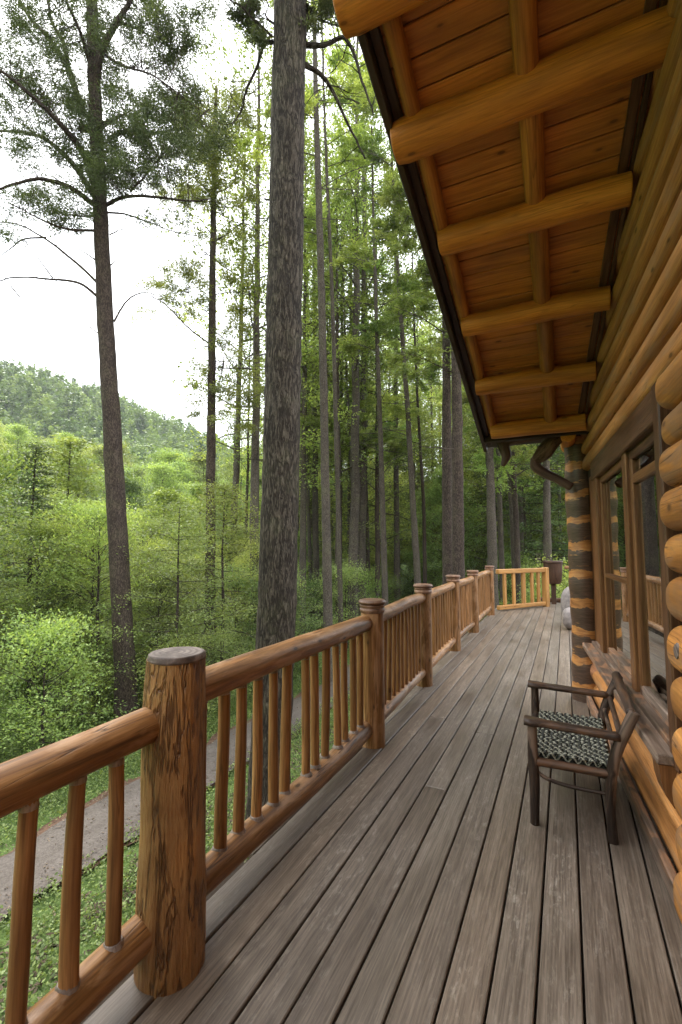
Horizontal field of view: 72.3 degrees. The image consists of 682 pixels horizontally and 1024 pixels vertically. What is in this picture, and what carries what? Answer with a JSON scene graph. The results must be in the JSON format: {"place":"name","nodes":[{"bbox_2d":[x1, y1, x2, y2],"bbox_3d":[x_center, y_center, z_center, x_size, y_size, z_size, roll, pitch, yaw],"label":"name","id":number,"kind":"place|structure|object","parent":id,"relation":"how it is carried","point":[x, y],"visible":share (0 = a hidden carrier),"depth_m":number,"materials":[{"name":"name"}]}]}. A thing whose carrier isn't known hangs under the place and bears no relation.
{"place":"outdoors","nodes":[
{"label":"outdoors","id":0,"kind":"place"},
{"bbox_2d":[0,667,349,918],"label":"path","id":1,"kind":"structure","parent":0,"point":[50,853],"depth_m":7.69,"materials":[{"name":"grey gravel"}]},
{"bbox_2d":[0,664,349,921],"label":"fallen leaves","id":2,"kind":"object","parent":1,"relation":"on","point":[126,810],"visible":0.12,"depth_m":7.93,"materials":[{"name":"plant"}]},
{"bbox_2d":[0,0,468,479],"label":"sky","id":3,"kind":"structure","parent":0,"point":[143,350],"materials":[{"name":"white"}]},
{"bbox_2d":[0,384,567,1023],"bbox_3d":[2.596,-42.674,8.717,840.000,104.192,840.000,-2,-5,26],"label":"ground","id":4,"kind":"structure","parent":0,"point":[52,896],"depth_m":7.73,"materials":[{"name":"green plant"}]},
{"bbox_2d":[0,662,41,726],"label":"bush","id":5,"kind":"object","parent":4,"relation":"on","point":[17,685],"visible":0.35,"depth_m":13.63,"materials":[{"name":"green plant"}]},
{"bbox_2d":[0,422,42,462],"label":"valley tree","id":6,"kind":"object","parent":4,"relation":"on","point":[19,431],"visible":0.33,"depth_m":83.31,"materials":[{"name":"green plant"}]},
{"bbox_2d":[0,636,49,760],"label":"bush","id":7,"kind":"object","parent":4,"relation":"on","point":[12,703],"visible":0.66,"depth_m":10.55,"materials":[{"name":"green plant"}]},
{"bbox_2d":[0,453,52,622],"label":"valley tree","id":8,"kind":"object","parent":4,"relation":"on","point":[21,475],"visible":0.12,"depth_m":21.44,"materials":[{"name":"green plant"}]},
{"bbox_2d":[0,509,64,674],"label":"young tree","id":9,"kind":"object","parent":4,"relation":"on","point":[3,571],"visible":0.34,"depth_m":14.63,"materials":[{"name":"green plant"}]},
{"bbox_2d":[0,613,80,721],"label":"bush","id":10,"kind":"object","parent":4,"relation":"on","point":[51,688],"visible":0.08,"depth_m":15.21,"materials":[{"name":"green plant"}]},
{"bbox_2d":[0,438,87,689],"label":"young tree","id":11,"kind":"object","parent":4,"relation":"on","point":[4,512],"visible":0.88,"depth_m":12.88,"materials":[{"name":"green plant"}]},
{"bbox_2d":[0,540,102,710],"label":"young tree","id":12,"kind":"object","parent":4,"relation":"on","point":[40,601],"visible":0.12,"depth_m":16.29,"materials":[{"name":"green plant"}]},
{"bbox_2d":[0,442,105,710],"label":"thin conifer","id":13,"kind":"object","parent":4,"relation":"on","point":[34,496],"visible":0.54,"depth_m":15.68,"materials":[{"name":"green plant"}]},
{"bbox_2d":[0,506,109,725],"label":"young tree","id":14,"kind":"object","parent":4,"relation":"on","point":[46,527],"visible":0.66,"depth_m":14.24,"materials":[{"name":"green plant"}]},
{"bbox_2d":[0,600,137,753],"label":"bush","id":15,"kind":"object","parent":4,"relation":"on","point":[61,632],"visible":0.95,"depth_m":10.80,"materials":[{"name":"green plant"}]},
{"bbox_2d":[36,455,105,501],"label":"valley tree","id":16,"kind":"object","parent":4,"relation":"on","point":[88,461],"visible":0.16,"depth_m":57.55,"materials":[{"name":"green plant"}]},
{"bbox_2d":[0,432,143,706],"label":"young conifer","id":17,"kind":"object","parent":4,"relation":"on","point":[75,443],"visible":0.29,"depth_m":18.07,"materials":[{"name":"green plant"}]},
{"bbox_2d":[36,653,113,725],"bbox_3d":[-7.434,5.182,13.169,2.399,2.287,2.416,0,-4,5],"label":"bush","id":18,"kind":"object","parent":4,"relation":"on","point":[84,692],"visible":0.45,"depth_m":13.23,"materials":[{"name":"green plant"}]},
{"bbox_2d":[46,634,113,720],"bbox_3d":[-8.055,5.433,15.111,3.022,2.754,2.718,-1,-4,9],"label":"bush","id":19,"kind":"object","parent":4,"relation":"on","point":[110,695],"visible":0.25,"depth_m":15.18,"materials":[{"name":"green plant"}]},
{"bbox_2d":[0,488,188,700],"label":"young tree","id":20,"kind":"object","parent":4,"relation":"on","point":[92,596],"visible":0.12,"depth_m":16.32,"materials":[{"name":"green plant"}]},
{"bbox_2d":[0,490,198,719],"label":"young tree","id":21,"kind":"object","parent":4,"relation":"on","point":[90,513],"visible":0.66,"depth_m":13.99,"materials":[{"name":"green plant"}]},
{"bbox_2d":[0,0,243,718],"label":"pine tree","id":22,"kind":"object","parent":4,"relation":"on","point":[95,46],"visible":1,"depth_m":12.72,"materials":[{"name":"green plant"}]},
{"bbox_2d":[49,509,203,668],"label":"young tree","id":23,"kind":"object","parent":4,"relation":"on","point":[152,527],"visible":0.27,"depth_m":19.42,"materials":[{"name":"green plant"}]},
{"bbox_2d":[94,468,167,540],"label":"valley tree","id":24,"kind":"object","parent":4,"relation":"on","point":[133,489],"visible":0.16,"depth_m":41.28,"materials":[{"name":"green plant"}]},
{"bbox_2d":[56,554,225,708],"bbox_3d":[-5.637,3.906,14.448,4.321,5.289,4.962,-2,-5,23],"label":"bush","id":25,"kind":"object","parent":4,"relation":"on","point":[161,583],"visible":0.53,"depth_m":14.36,"materials":[{"name":"green plant"}]},
{"bbox_2d":[86,535,208,661],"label":"young tree","id":26,"kind":"object","parent":4,"relation":"on","point":[153,545],"visible":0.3,"depth_m":16.38,"materials":[{"name":"green plant"}]},
{"bbox_2d":[100,589,204,704],"bbox_3d":[-6.474,4.710,16.021,4.124,4.396,3.592,-1,-4,8],"label":"bush","id":27,"kind":"object","parent":4,"relation":"on","point":[155,609],"visible":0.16,"depth_m":16.00,"materials":[{"name":"green plant"}]},
{"bbox_2d":[105,485,216,640],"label":"valley tree","id":28,"kind":"object","parent":4,"relation":"on","point":[168,496],"visible":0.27,"depth_m":21.79,"materials":[{"name":"green plant"}]},
{"bbox_2d":[72,499,256,697],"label":"young tree","id":29,"kind":"object","parent":4,"relation":"on","point":[178,531],"visible":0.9,"depth_m":13.51,"materials":[{"name":"green plant"}]},
{"bbox_2d":[141,459,194,515],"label":"valley tree","id":30,"kind":"object","parent":4,"relation":"on","point":[164,470],"visible":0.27,"depth_m":67.46,"materials":[{"name":"green plant"}]},
{"bbox_2d":[141,447,200,517],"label":"valley tree","id":31,"kind":"object","parent":4,"relation":"on","point":[168,456],"visible":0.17,"depth_m":77.64,"materials":[{"name":"green plant"}]},
{"bbox_2d":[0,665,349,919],"bbox_3d":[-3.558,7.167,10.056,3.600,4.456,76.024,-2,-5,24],"label":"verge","id":32,"kind":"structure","parent":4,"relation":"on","point":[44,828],"depth_m":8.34,"materials":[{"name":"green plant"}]},
{"bbox_2d":[127,624,233,723],"bbox_3d":[-4.553,4.730,13.145,3.128,2.982,3.149,2,-5,-24],"label":"bush","id":33,"kind":"object","parent":4,"relation":"on","point":[187,642],"visible":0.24,"depth_m":12.96,"materials":[{"name":"green plant"}]},
{"bbox_2d":[161,459,204,510],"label":"valley tree","id":34,"kind":"object","parent":4,"relation":"on","point":[184,468],"visible":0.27,"depth_m":73.31,"materials":[{"name":"green plant"}]},
{"bbox_2d":[125,68,268,665],"bbox_3d":[-5.880,-5.195,17.526,7.045,25.096,4.749,0,-4,5],"label":"slender pine","id":35,"kind":"object","parent":4,"relation":"on","point":[213,190],"visible":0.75,"depth_m":17.83,"materials":[{"name":"green plant"}]},
{"bbox_2d":[173,479,228,612],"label":"valley tree","id":36,"kind":"object","parent":4,"relation":"on","point":[194,491],"visible":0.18,"depth_m":37.92,"materials":[{"name":"green plant"}]},
{"bbox_2d":[182,450,223,493],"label":"valley tree","id":37,"kind":"object","parent":4,"relation":"on","point":[201,465],"visible":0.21,"depth_m":77.87,"materials":[{"name":"green plant"}]},
{"bbox_2d":[0,593,413,815],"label":"undergrowth","id":38,"kind":"object","parent":4,"relation":"on","point":[249,713],"visible":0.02,"depth_m":13.37,"materials":[{"name":"green plant"}]},
{"bbox_2d":[182,486,248,644],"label":"thin conifer","id":39,"kind":"object","parent":4,"relation":"on","point":[217,507],"visible":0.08,"depth_m":24.90,"materials":[{"name":"green plant"}]},
{"bbox_2d":[173,556,258,685],"bbox_3d":[-3.969,4.278,17.255,5.179,5.521,4.511,2,-5,-27],"label":"bush","id":40,"kind":"object","parent":4,"relation":"on","point":[239,583],"visible":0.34,"depth_m":17.16,"materials":[{"name":"green plant"}]},
{"bbox_2d":[134,478,306,661],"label":"young tree","id":41,"kind":"object","parent":4,"relation":"on","point":[224,510],"visible":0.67,"depth_m":16.40,"materials":[{"name":"green plant"}]},
{"bbox_2d":[195,622,252,707],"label":"bush","id":42,"kind":"object","parent":4,"relation":"on","point":[216,638],"visible":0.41,"depth_m":14.41,"materials":[{"name":"green plant"}]},
{"bbox_2d":[196,535,259,653],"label":"valley tree","id":43,"kind":"object","parent":4,"relation":"on","point":[227,551],"visible":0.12,"depth_m":23.22,"materials":[{"name":"green plant"}]},
{"bbox_2d":[148,124,309,629],"bbox_3d":[-5.838,-6.521,24.782,8.473,30.899,8.456,4,-6,-41],"label":"forest tree","id":44,"kind":"object","parent":4,"relation":"on","point":[236,475],"visible":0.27,"depth_m":24.68,"materials":[{"name":"green plant"}]},
{"bbox_2d":[203,409,259,541],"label":"forest tree","id":45,"kind":"object","parent":4,"relation":"on","point":[225,459],"visible":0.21,"depth_m":36.69,"materials":[{"name":"green plant"}]},
{"bbox_2d":[215,324,264,652],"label":"forest tree","id":46,"kind":"object","parent":4,"relation":"on","point":[247,459],"visible":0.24,"depth_m":25.00,"materials":[{"name":"green plant"}]},
{"bbox_2d":[137,6,343,682],"bbox_3d":[-4.022,-7.540,20.187,7.796,29.856,7.498,-1,-4,9],"label":"forest tree","id":47,"kind":"object","parent":4,"relation":"on","point":[254,483],"visible":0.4,"depth_m":19.84,"materials":[{"name":"green plant"}]},
{"bbox_2d":[207,536,311,640],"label":"young tree","id":48,"kind":"object","parent":4,"relation":"on","point":[245,560],"visible":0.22,"depth_m":18.84,"materials":[{"name":"green plant"}]},
{"bbox_2d":[0,358,541,488],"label":"distant wood","id":49,"kind":"object","parent":4,"relation":"on","point":[28,383],"visible":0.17,"depth_m":192.67,"materials":[{"name":"green plant"}]},
{"bbox_2d":[225,565,324,677],"bbox_3d":[-2.534,4.283,17.847,4.240,5.189,4.868,-1,-4,8],"label":"bush","id":50,"kind":"object","parent":4,"relation":"on","point":[253,628],"visible":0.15,"depth_m":17.53,"materials":[{"name":"green plant"}]},
{"bbox_2d":[219,184,334,503],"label":"forest tree","id":51,"kind":"object","parent":4,"relation":"on","point":[309,352],"visible":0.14,"depth_m":25.69,"materials":[{"name":"green plant"}]},
{"bbox_2d":[209,0,374,819],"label":"giant pine","id":52,"kind":"object","parent":4,"relation":"on","point":[291,23],"visible":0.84,"depth_m":7.36,"materials":[{"name":"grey plant"}]},
{"bbox_2d":[260,347,346,576],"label":"forest tree","id":53,"kind":"object","parent":4,"relation":"on","point":[320,536],"visible":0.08,"depth_m":32.34,"materials":[{"name":"green plant"}]},
{"bbox_2d":[232,0,383,681],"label":"forest tree","id":54,"kind":"object","parent":4,"relation":"on","point":[356,87],"visible":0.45,"depth_m":16.89,"materials":[{"name":"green plant"}]},
{"bbox_2d":[259,304,359,631],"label":"forest tree","id":55,"kind":"object","parent":4,"relation":"on","point":[309,531],"visible":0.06,"depth_m":27.90,"materials":[{"name":"green plant"}]},
{"bbox_2d":[232,119,392,633],"bbox_3d":[-1.703,-7.476,26.030,8.340,30.411,8.322,-3,-5,34],"label":"forest tree","id":56,"kind":"object","parent":4,"relation":"on","point":[302,552],"visible":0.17,"depth_m":25.65,"materials":[{"name":"green plant"}]},
{"bbox_2d":[248,122,380,631],"bbox_3d":[-1.812,-7.896,29.051,8.568,31.311,8.586,2,-5,-25],"label":"forest tree","id":57,"kind":"object","parent":4,"relation":"on","point":[315,531],"visible":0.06,"depth_m":28.00,"materials":[{"name":"plant"}]},
{"bbox_2d":[295,573,333,634],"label":"bush","id":58,"kind":"object","parent":4,"relation":"on","point":[310,585],"visible":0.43,"depth_m":26.26,"materials":[{"name":"green plant"}]},
{"bbox_2d":[260,3,376,656],"bbox_3d":[-0.479,-8.427,20.088,5.642,30.484,5.477,2,-5,-21],"label":"forest tree","id":59,"kind":"object","parent":4,"relation":"on","point":[360,132],"visible":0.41,"depth_m":20.92,"materials":[{"name":"green plant"}]},
{"bbox_2d":[299,281,373,628],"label":"forest tree","id":60,"kind":"object","parent":4,"relation":"on","point":[330,454],"visible":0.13,"depth_m":27.45,"materials":[{"name":"green plant"}]},
{"bbox_2d":[307,554,384,648],"bbox_3d":[0.144,4.404,22.031,3.989,4.882,4.580,-2,-5,24],"label":"bush","id":61,"kind":"object","parent":4,"relation":"on","point":[348,571],"visible":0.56,"depth_m":21.78,"materials":[{"name":"green plant"}]},
{"bbox_2d":[300,214,402,482],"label":"forest tree","id":62,"kind":"object","parent":4,"relation":"on","point":[391,438],"visible":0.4,"depth_m":25.81,"materials":[{"name":"green plant"}]},
{"bbox_2d":[306,201,397,601],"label":"forest tree","id":63,"kind":"object","parent":4,"relation":"on","point":[341,372],"visible":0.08,"depth_m":28.63,"materials":[{"name":"green plant"}]},
{"bbox_2d":[300,150,409,623],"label":"forest tree","id":64,"kind":"object","parent":4,"relation":"on","point":[336,306],"visible":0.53,"depth_m":24.06,"materials":[{"name":"green plant"}]},
{"bbox_2d":[307,114,404,616],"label":"forest tree","id":65,"kind":"object","parent":4,"relation":"on","point":[348,498],"visible":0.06,"depth_m":30.41,"materials":[{"name":"green plant"}]},
{"bbox_2d":[309,273,403,550],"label":"forest tree","id":66,"kind":"object","parent":4,"relation":"on","point":[344,513],"visible":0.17,"depth_m":29.19,"materials":[{"name":"green plant"}]},
{"bbox_2d":[310,361,408,582],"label":"forest tree","id":67,"kind":"object","parent":4,"relation":"on","point":[370,521],"visible":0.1,"depth_m":29.89,"materials":[{"name":"green plant"}]},
{"bbox_2d":[320,564,400,618],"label":"bush","id":68,"kind":"object","parent":4,"relation":"on","point":[369,583],"visible":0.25,"depth_m":25.60,"materials":[{"name":"green plant"}]},
{"bbox_2d":[301,19,423,644],"bbox_3d":[1.021,-11.108,24.333,9.083,36.165,9.443,2,-5,-25],"label":"forest tree","id":69,"kind":"object","parent":4,"relation":"on","point":[354,517],"visible":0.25,"depth_m":23.91,"materials":[{"name":"green plant"}]},
{"bbox_2d":[308,161,418,597],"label":"forest tree","id":70,"kind":"object","parent":4,"relation":"on","point":[388,427],"visible":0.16,"depth_m":27.84,"materials":[{"name":"green plant"}]},
{"bbox_2d":[301,53,429,615],"bbox_3d":[1.213,-9.920,26.626,8.482,33.772,8.818,-1,-5,14],"label":"forest tree","id":71,"kind":"object","parent":4,"relation":"on","point":[362,534],"visible":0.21,"depth_m":26.29,"materials":[{"name":"green plant"}]},
{"bbox_2d":[317,126,418,481],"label":"forest tree","id":72,"kind":"object","parent":4,"relation":"on","point":[378,180],"visible":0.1,"depth_m":30.96,"materials":[{"name":"green plant"}]},
{"bbox_2d":[81,602,681,1023],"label":"wooden deck","id":73,"kind":"structure","parent":4,"relation":"on","point":[419,868],"depth_m":2.03,"materials":[{"name":"grey wood"}]},
{"bbox_2d":[0,566,494,1023],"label":"log railing","id":74,"kind":"object","parent":73,"relation":"on","point":[400,648],"visible":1,"depth_m":1.67,"materials":[{"name":"brown wood"}]},
{"bbox_2d":[333,0,681,923],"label":"log cabin","id":75,"kind":"object","parent":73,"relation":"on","point":[537,148],"visible":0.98,"depth_m":2.52,"materials":[{"name":"brown wood"}]},
{"bbox_2d":[496,567,549,609],"bbox_3d":[4.538,1.918,11.606,1.873,1.040,0.140,3,-5,-31],"label":"end railing","id":76,"kind":"object","parent":73,"relation":"on","point":[544,571],"visible":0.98,"depth_m":11.62,"materials":[{"name":"brown wood"}]},
{"bbox_2d":[542,560,562,603],"bbox_3d":[5.718,1.892,12.566,0.520,1.160,0.524,-2,-5,26],"label":"barrel planter","id":77,"kind":"object","parent":73,"relation":"on","point":[555,571],"visible":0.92,"depth_m":12.41,"materials":[{"name":"brown wood"}]},
{"bbox_2d":[524,671,639,844],"bbox_3d":[1.421,1.379,2.814,0.582,0.701,0.859,-2,-5,26],"label":"rustic chair","id":78,"kind":"object","parent":73,"relation":"on","point":[574,743],"visible":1,"depth_m":2.54,"materials":[{"name":"brown wood"}]},
{"bbox_2d":[328,189,436,597],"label":"forest tree","id":79,"kind":"object","parent":4,"relation":"on","point":[377,543],"visible":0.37,"depth_m":26.40,"materials":[{"name":"green plant"}]},
{"bbox_2d":[328,126,437,605],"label":"forest tree","id":80,"kind":"object","parent":4,"relation":"on","point":[397,410],"visible":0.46,"depth_m":21.90,"materials":[{"name":"green plant"}]},
{"bbox_2d":[329,153,440,599],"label":"forest tree","id":81,"kind":"object","parent":4,"relation":"on","point":[397,530],"visible":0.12,"depth_m":29.77,"materials":[{"name":"green plant"}]},
{"bbox_2d":[344,394,425,581],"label":"forest tree","id":82,"kind":"object","parent":4,"relation":"on","point":[401,483],"visible":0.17,"depth_m":33.80,"materials":[{"name":"green plant"}]},
{"bbox_2d":[329,88,441,583],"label":"forest tree","id":83,"kind":"object","parent":4,"relation":"on","point":[367,148],"visible":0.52,"depth_m":21.89,"materials":[{"name":"green plant"}]},
{"bbox_2d":[355,91,451,584],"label":"forest tree","id":84,"kind":"object","parent":4,"relation":"on","point":[403,306],"visible":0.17,"depth_m":16.37,"materials":[{"name":"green plant"}]},
{"bbox_2d":[389,544,433,598],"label":"bush","id":85,"kind":"object","parent":4,"relation":"on","point":[410,554],"visible":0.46,"depth_m":33.68,"materials":[{"name":"green plant"}]},
{"bbox_2d":[359,251,465,583],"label":"forest tree","id":86,"kind":"object","parent":4,"relation":"on","point":[398,343],"visible":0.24,"depth_m":26.92,"materials":[{"name":"green plant"}]},
{"bbox_2d":[384,383,441,593],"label":"forest tree","id":87,"kind":"object","parent":4,"relation":"on","point":[424,427],"visible":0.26,"depth_m":38.69,"materials":[{"name":"green plant"}]},
{"bbox_2d":[387,395,441,592],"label":"forest tree","id":88,"kind":"object","parent":4,"relation":"on","point":[417,471],"visible":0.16,"depth_m":43.03,"materials":[{"name":"green plant"}]},
{"bbox_2d":[384,266,450,552],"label":"forest tree","id":89,"kind":"object","parent":4,"relation":"on","point":[425,397],"visible":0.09,"depth_m":47.52,"materials":[{"name":"green plant"}]},
{"bbox_2d":[372,168,465,637],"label":"forest tree","id":90,"kind":"object","parent":4,"relation":"on","point":[458,563],"visible":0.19,"depth_m":15.36,"materials":[{"name":"green plant"}]},
{"bbox_2d":[399,479,441,587],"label":"valley tree","id":91,"kind":"object","parent":4,"relation":"on","point":[434,530],"visible":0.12,"depth_m":37.50,"materials":[{"name":"green plant"}]},
{"bbox_2d":[407,311,469,586],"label":"forest tree","id":92,"kind":"object","parent":4,"relation":"on","point":[431,387],"visible":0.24,"depth_m":44.66,"materials":[{"name":"green plant"}]},
{"bbox_2d":[401,465,486,585],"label":"valley tree","id":93,"kind":"object","parent":4,"relation":"on","point":[438,496],"visible":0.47,"depth_m":29.58,"materials":[{"name":"green plant"}]},
{"bbox_2d":[424,389,486,570],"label":"forest tree","id":94,"kind":"object","parent":4,"relation":"on","point":[439,433],"visible":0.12,"depth_m":34.22,"materials":[{"name":"green plant"}]},
{"bbox_2d":[408,264,551,607],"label":"forest tree","id":95,"kind":"object","parent":4,"relation":"on","point":[492,559],"visible":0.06,"depth_m":19.84,"materials":[{"name":"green plant"}]},
{"bbox_2d":[451,408,513,568],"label":"forest tree","id":96,"kind":"object","parent":4,"relation":"on","point":[472,425],"visible":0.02,"depth_m":24.90,"materials":[{"name":"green plant"}]},
{"bbox_2d":[434,305,537,604],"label":"forest tree","id":97,"kind":"object","parent":4,"relation":"on","point":[500,534],"visible":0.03,"depth_m":23.90,"materials":[{"name":"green plant"}]},
{"bbox_2d":[437,421,537,592],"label":"valley tree","id":98,"kind":"object","parent":4,"relation":"on","point":[476,491],"visible":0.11,"depth_m":32.52,"materials":[{"name":"green plant"}]},
{"bbox_2d":[434,374,541,567],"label":"forest tree","id":99,"kind":"object","parent":4,"relation":"on","point":[474,550],"visible":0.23,"depth_m":29.60,"materials":[{"name":"green plant"}]},
{"bbox_2d":[450,366,559,603],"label":"forest tree","id":100,"kind":"object","parent":4,"relation":"on","point":[516,532],"visible":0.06,"depth_m":22.47,"materials":[{"name":"green plant"}]},
{"bbox_2d":[471,444,551,594],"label":"forest tree","id":101,"kind":"object","parent":4,"relation":"on","point":[547,547],"visible":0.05,"depth_m":20.85,"materials":[{"name":"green plant"}]},
{"bbox_2d":[480,548,563,603],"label":"bush","id":102,"kind":"object","parent":4,"relation":"on","point":[507,562],"visible":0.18,"depth_m":26.49,"materials":[{"name":"green plant"}]},
{"bbox_2d":[495,443,568,603],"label":"valley tree","id":103,"kind":"object","parent":4,"relation":"on","point":[529,527],"visible":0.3,"depth_m":26.61,"materials":[{"name":"green plant"}]},
{"bbox_2d":[506,444,568,585],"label":"forest tree","id":104,"kind":"object","parent":4,"relation":"on","point":[560,528],"visible":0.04,"depth_m":30.13,"materials":[{"name":"green plant"}]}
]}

